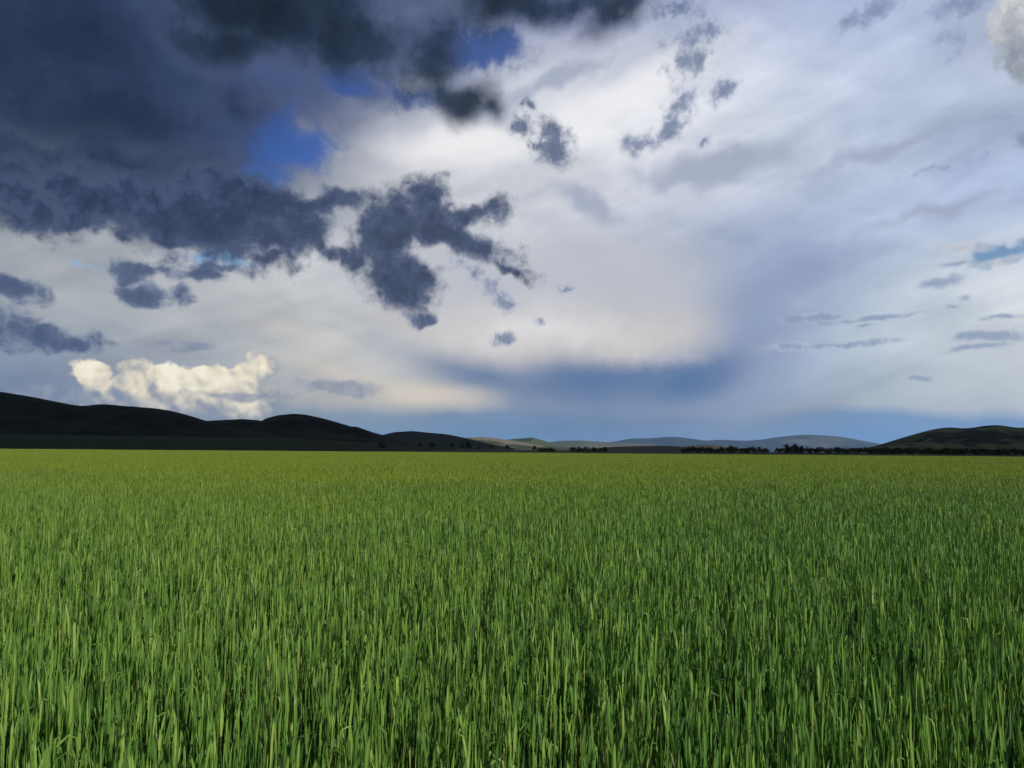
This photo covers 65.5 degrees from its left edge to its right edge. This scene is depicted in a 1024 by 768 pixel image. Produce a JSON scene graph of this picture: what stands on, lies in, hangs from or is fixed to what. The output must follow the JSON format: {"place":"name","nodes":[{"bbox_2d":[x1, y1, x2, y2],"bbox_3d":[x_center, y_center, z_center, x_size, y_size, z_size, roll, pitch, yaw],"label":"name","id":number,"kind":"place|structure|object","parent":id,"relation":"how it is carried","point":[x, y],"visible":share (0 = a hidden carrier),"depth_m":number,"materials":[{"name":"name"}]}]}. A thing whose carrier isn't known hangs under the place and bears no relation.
{"place":"outdoors","nodes":[
{"label":"outdoors","id":0,"kind":"place"},
{"bbox_2d":[0,392,297,438],"bbox_3d":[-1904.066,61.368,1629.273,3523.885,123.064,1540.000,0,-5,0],"label":"hills","id":1,"kind":"structure","parent":0,"point":[24,414],"depth_m":1252.75,"materials":[{"name":"plant"}]},
{"bbox_2d":[0,434,429,450],"bbox_3d":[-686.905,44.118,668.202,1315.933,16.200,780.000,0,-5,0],"label":"meadow slope","id":2,"kind":"structure","parent":0,"point":[16,441],"depth_m":504.53,"materials":[{"name":"green plant"}]},
{"bbox_2d":[209,419,260,429],"bbox_3d":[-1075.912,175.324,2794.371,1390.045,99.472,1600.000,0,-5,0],"label":"hills","id":3,"kind":"structure","parent":0,"point":[246,424],"depth_m":2516.65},
{"bbox_2d":[249,414,454,449],"bbox_3d":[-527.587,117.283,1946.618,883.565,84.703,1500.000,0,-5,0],"label":"hills","id":4,"kind":"structure","parent":0,"point":[300,426],"depth_m":1662.54,"materials":[{"name":"plant"}]},
{"bbox_2d":[384,431,514,449],"bbox_3d":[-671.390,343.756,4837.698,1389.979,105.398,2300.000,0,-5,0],"label":"hills","id":5,"kind":"structure","parent":0,"point":[438,439],"depth_m":4257.36,"materials":[{"name":"plant"}]},
{"bbox_2d":[0,0,1023,443],"label":"sky","id":6,"kind":"structure","parent":0,"point":[545,220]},
{"bbox_2d":[0,448,1023,767],"bbox_3d":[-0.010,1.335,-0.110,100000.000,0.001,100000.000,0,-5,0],"label":"ground","id":7,"kind":"structure","parent":0,"point":[554,643],"depth_m":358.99,"materials":[{"name":"green plant"}]},
{"bbox_2d":[465,441,472,448],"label":"tree","id":8,"kind":"object","parent":7,"relation":"on","point":[468,444],"visible":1,"depth_m":537.74,"materials":[{"name":"green plant"}]},
{"bbox_2d":[725,446,733,451],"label":"tree","id":9,"kind":"object","parent":7,"relation":"on","point":[730,449],"visible":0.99,"depth_m":542.53,"materials":[{"name":"green plant"}]},
{"bbox_2d":[782,444,791,453],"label":"tree","id":10,"kind":"object","parent":7,"relation":"on","point":[787,449],"visible":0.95,"depth_m":542.94,"materials":[{"name":"green plant"}]},
{"bbox_2d":[787,444,798,453],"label":"tree","id":11,"kind":"object","parent":7,"relation":"on","point":[793,447],"visible":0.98,"depth_m":542.60,"materials":[{"name":"green plant"}]},
{"bbox_2d":[845,448,853,453],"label":"tree","id":12,"kind":"object","parent":7,"relation":"on","point":[850,451],"visible":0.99,"depth_m":539.21,"materials":[{"name":"green plant"}]},
{"bbox_2d":[865,448,873,453],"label":"tree","id":13,"kind":"object","parent":7,"relation":"on","point":[869,451],"visible":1,"depth_m":541.53,"materials":[{"name":"green plant"}]},
{"bbox_2d":[879,447,888,454],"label":"tree","id":14,"kind":"object","parent":7,"relation":"on","point":[884,451],"visible":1,"depth_m":479.95,"materials":[{"name":"green plant"}]},
{"bbox_2d":[892,447,899,454],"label":"tree","id":15,"kind":"object","parent":7,"relation":"on","point":[896,449],"visible":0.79,"depth_m":489.77,"materials":[{"name":"green plant"}]},
{"bbox_2d":[897,448,906,453],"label":"tree","id":16,"kind":"object","parent":7,"relation":"on","point":[901,450],"visible":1,"depth_m":480.27,"materials":[{"name":"green plant"}]},
{"bbox_2d":[924,447,934,452],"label":"tree","id":17,"kind":"object","parent":7,"relation":"on","point":[929,450],"visible":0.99,"depth_m":484.89,"materials":[{"name":"green plant"}]},
{"bbox_2d":[938,448,946,454],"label":"tree","id":18,"kind":"object","parent":7,"relation":"on","point":[942,451],"visible":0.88,"depth_m":502.32,"materials":[{"name":"green plant"}]},
{"bbox_2d":[945,448,956,454],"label":"tree","id":19,"kind":"object","parent":7,"relation":"on","point":[949,451],"visible":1,"depth_m":475.44,"materials":[{"name":"green plant"}]},
{"bbox_2d":[954,448,964,454],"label":"tree","id":20,"kind":"object","parent":7,"relation":"on","point":[962,452],"visible":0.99,"depth_m":472.01,"materials":[{"name":"green plant"}]},
{"bbox_2d":[973,448,980,454],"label":"tree","id":21,"kind":"object","parent":7,"relation":"on","point":[975,452],"visible":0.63,"depth_m":510.02,"materials":[{"name":"green plant"}]},
{"bbox_2d":[977,449,985,454],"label":"tree","id":22,"kind":"object","parent":7,"relation":"on","point":[983,451],"visible":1,"depth_m":476.56,"materials":[{"name":"green plant"}]},
{"bbox_2d":[994,449,1003,455],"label":"tree","id":23,"kind":"object","parent":7,"relation":"on","point":[1000,451],"visible":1,"depth_m":474.48,"materials":[{"name":"green plant"}]},
{"bbox_2d":[1008,449,1016,455],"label":"tree","id":24,"kind":"object","parent":7,"relation":"on","point":[1013,451],"visible":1,"depth_m":471.08,"materials":[{"name":"green plant"}]},
{"bbox_2d":[467,437,572,449],"bbox_3d":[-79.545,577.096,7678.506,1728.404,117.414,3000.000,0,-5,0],"label":"hills","id":25,"kind":"structure","parent":0,"point":[516,445],"depth_m":6931.33,"materials":[{"name":"plant"}]},
{"bbox_2d":[509,438,569,447],"bbox_3d":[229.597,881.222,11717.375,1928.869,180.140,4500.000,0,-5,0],"label":"hills","id":26,"kind":"structure","parent":0,"point":[536,441],"depth_m":11050.60,"materials":[{"name":"plant"}]},
{"bbox_2d":[550,440,653,448],"bbox_3d":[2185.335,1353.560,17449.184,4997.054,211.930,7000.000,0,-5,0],"label":"hills","id":27,"kind":"structure","parent":0,"point":[582,444],"depth_m":16014.72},
{"bbox_2d":[585,446,708,451],"bbox_3d":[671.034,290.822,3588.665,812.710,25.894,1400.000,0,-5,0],"label":"hills","id":28,"kind":"structure","parent":0,"point":[650,448],"depth_m":3254.92,"materials":[{"name":"plant"}]},
{"bbox_2d":[683,445,758,451],"bbox_3d":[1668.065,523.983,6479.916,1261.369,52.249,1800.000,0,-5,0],"label":"hills","id":29,"kind":"structure","parent":0,"point":[707,446],"depth_m":6230.70,"materials":[{"name":"plant"}]},
{"bbox_2d":[614,435,879,451],"bbox_3d":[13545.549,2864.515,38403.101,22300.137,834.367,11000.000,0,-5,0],"label":"mountains","id":30,"kind":"structure","parent":0,"point":[805,441],"depth_m":36316.48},
{"bbox_2d":[853,425,1023,453],"bbox_3d":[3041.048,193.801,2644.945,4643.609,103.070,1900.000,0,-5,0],"label":"hills","id":31,"kind":"structure","parent":0,"point":[992,437],"depth_m":2222.69,"materials":[{"name":"green plant"}]}
]}

